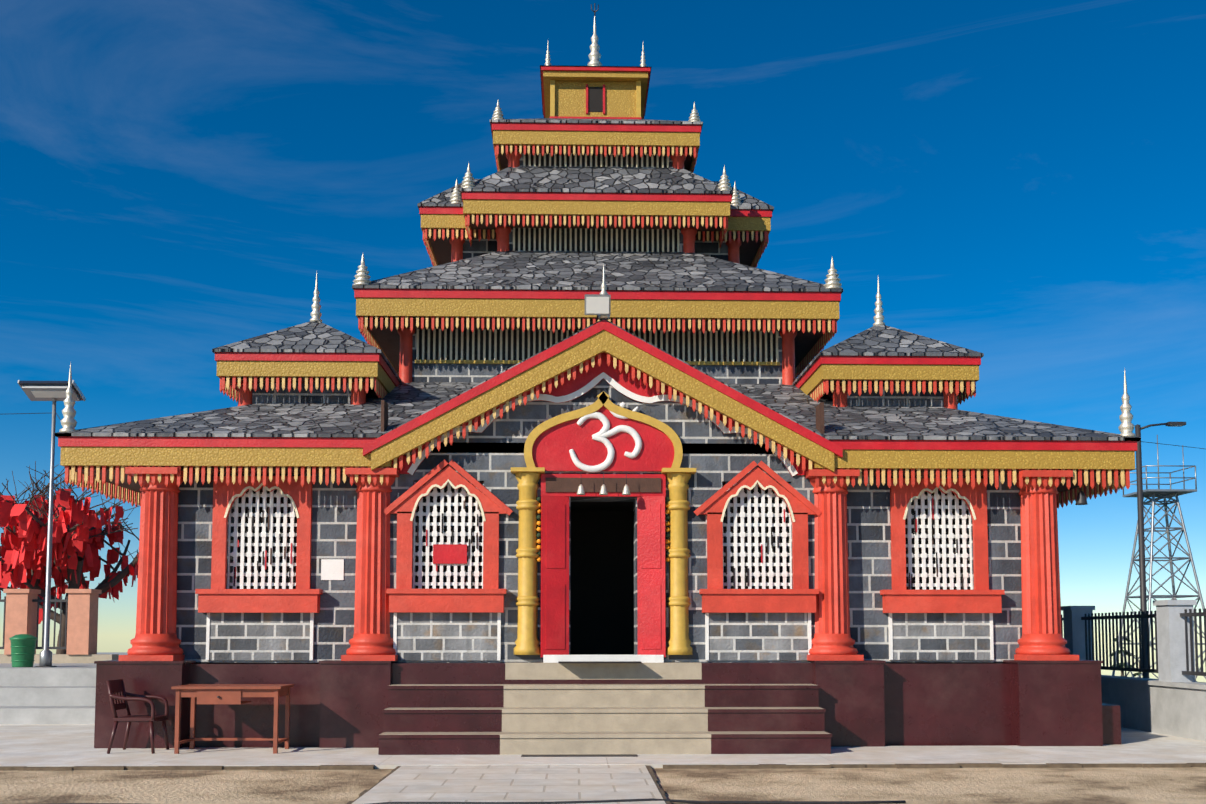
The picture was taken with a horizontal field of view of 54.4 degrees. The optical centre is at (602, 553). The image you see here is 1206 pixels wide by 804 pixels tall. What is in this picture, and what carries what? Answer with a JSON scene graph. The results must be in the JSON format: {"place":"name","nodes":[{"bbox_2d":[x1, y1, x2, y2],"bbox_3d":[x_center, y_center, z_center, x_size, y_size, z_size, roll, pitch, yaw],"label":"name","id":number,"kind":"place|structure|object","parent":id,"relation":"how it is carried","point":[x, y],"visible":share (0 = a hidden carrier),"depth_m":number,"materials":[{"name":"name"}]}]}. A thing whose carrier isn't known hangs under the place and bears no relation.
{"place":"outdoors","nodes":[
{"label":"outdoors","id":0,"kind":"place"},
{"bbox_2d":[0,767,1205,803],"bbox_3d":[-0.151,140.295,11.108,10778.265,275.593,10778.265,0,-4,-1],"label":"sandy ground","id":1,"kind":"structure","parent":0,"point":[1048,785],"depth_m":10.86,"materials":[{"name":"beige sand"}]},
{"bbox_2d":[50,798,905,803],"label":"ground cable","id":2,"kind":"object","parent":1,"relation":"on","point":[744,802],"visible":0.98,"depth_m":9.60,"materials":[{"name":"rubber"}]},
{"bbox_2d":[55,3,1140,754],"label":"temple","id":3,"kind":"structure","parent":1,"relation":"on","point":[571,445],"depth_m":14.66,"materials":[{"name":"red stone"}]},
{"bbox_2d":[0,652,1205,803],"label":"pavement","id":4,"kind":"structure","parent":1,"relation":"on","point":[47,718],"depth_m":12.97,"materials":[{"name":"concrete"}]},
{"bbox_2d":[9,634,36,666],"bbox_3d":[-9.936,1.655,20.091,0.430,0.565,0.419,0,-4,-1],"label":"litter bin","id":5,"kind":"object","parent":4,"relation":"on","point":[23,646],"visible":1,"depth_m":19.94,"materials":[{"name":"green plastic"}]},
{"bbox_2d":[0,589,101,654],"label":"fence","id":6,"kind":"object","parent":4,"relation":"on","point":[21,611],"visible":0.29,"depth_m":22.92,"materials":[{"name":"concrete"}]},
{"bbox_2d":[17,380,85,666],"bbox_3d":[-9.544,-0.515,20.152,0.944,4.903,0.542,0,-4,-1],"label":"solar street lamp","id":7,"kind":"object","parent":4,"relation":"on","point":[53,391],"visible":0.98,"depth_m":20.18,"materials":[{"name":"metal"}]},
{"bbox_2d":[0,461,138,653],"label":"tree","id":8,"kind":"object","parent":4,"relation":"on","point":[78,536],"visible":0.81,"depth_m":24.62,"materials":[{"name":"red plant"}]},
{"bbox_2d":[106,679,168,753],"bbox_3d":[-5.424,1.886,13.668,0.586,0.835,0.516,0,-4,-1],"label":"plastic chair","id":9,"kind":"object","parent":4,"relation":"on","point":[118,698],"visible":0.98,"depth_m":13.56,"materials":[{"name":"brown plastic"}]},
{"bbox_2d":[171,684,293,753],"bbox_3d":[-4.319,1.920,13.713,1.240,0.765,0.660,0,-4,-1],"label":"wooden table","id":10,"kind":"object","parent":4,"relation":"on","point":[218,693],"visible":1,"depth_m":13.45,"materials":[{"name":"brown wood"}]},
{"bbox_2d":[1061,600,1205,681],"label":"fence","id":11,"kind":"object","parent":4,"relation":"on","point":[1176,644],"visible":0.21,"depth_m":16.67,"materials":[{"name":"metal"}]},
{"bbox_2d":[1112,637,1149,677],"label":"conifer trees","id":12,"kind":"object","parent":1,"relation":"on","point":[1134,674],"visible":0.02,"depth_m":45.57,"materials":[{"name":"green plant"}]},
{"bbox_2d":[1112,435,1205,681],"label":"lattice tower","id":13,"kind":"structure","parent":1,"relation":"on","point":[1164,494],"depth_m":34.64,"materials":[{"name":"metal"}]},
{"bbox_2d":[1135,422,1185,677],"bbox_3d":[10.368,0.814,21.652,0.970,6.560,0.180,0,-4,-1],"label":"street light pole","id":14,"kind":"object","parent":1,"relation":"on","point":[1142,568],"visible":0.65,"depth_m":21.69,"materials":[{"name":"metal"}]},
{"bbox_2d":[0,0,1205,681],"label":"sky","id":15,"kind":"structure","parent":0,"point":[1022,183],"materials":[{"name":"blue"}]},
{"bbox_2d":[14,412,1203,448],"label":"overhead wires","id":16,"kind":"object","parent":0,"point":[1141,441],"visible":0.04,"depth_m":21.86,"materials":[{"name":"metal"}]}
]}

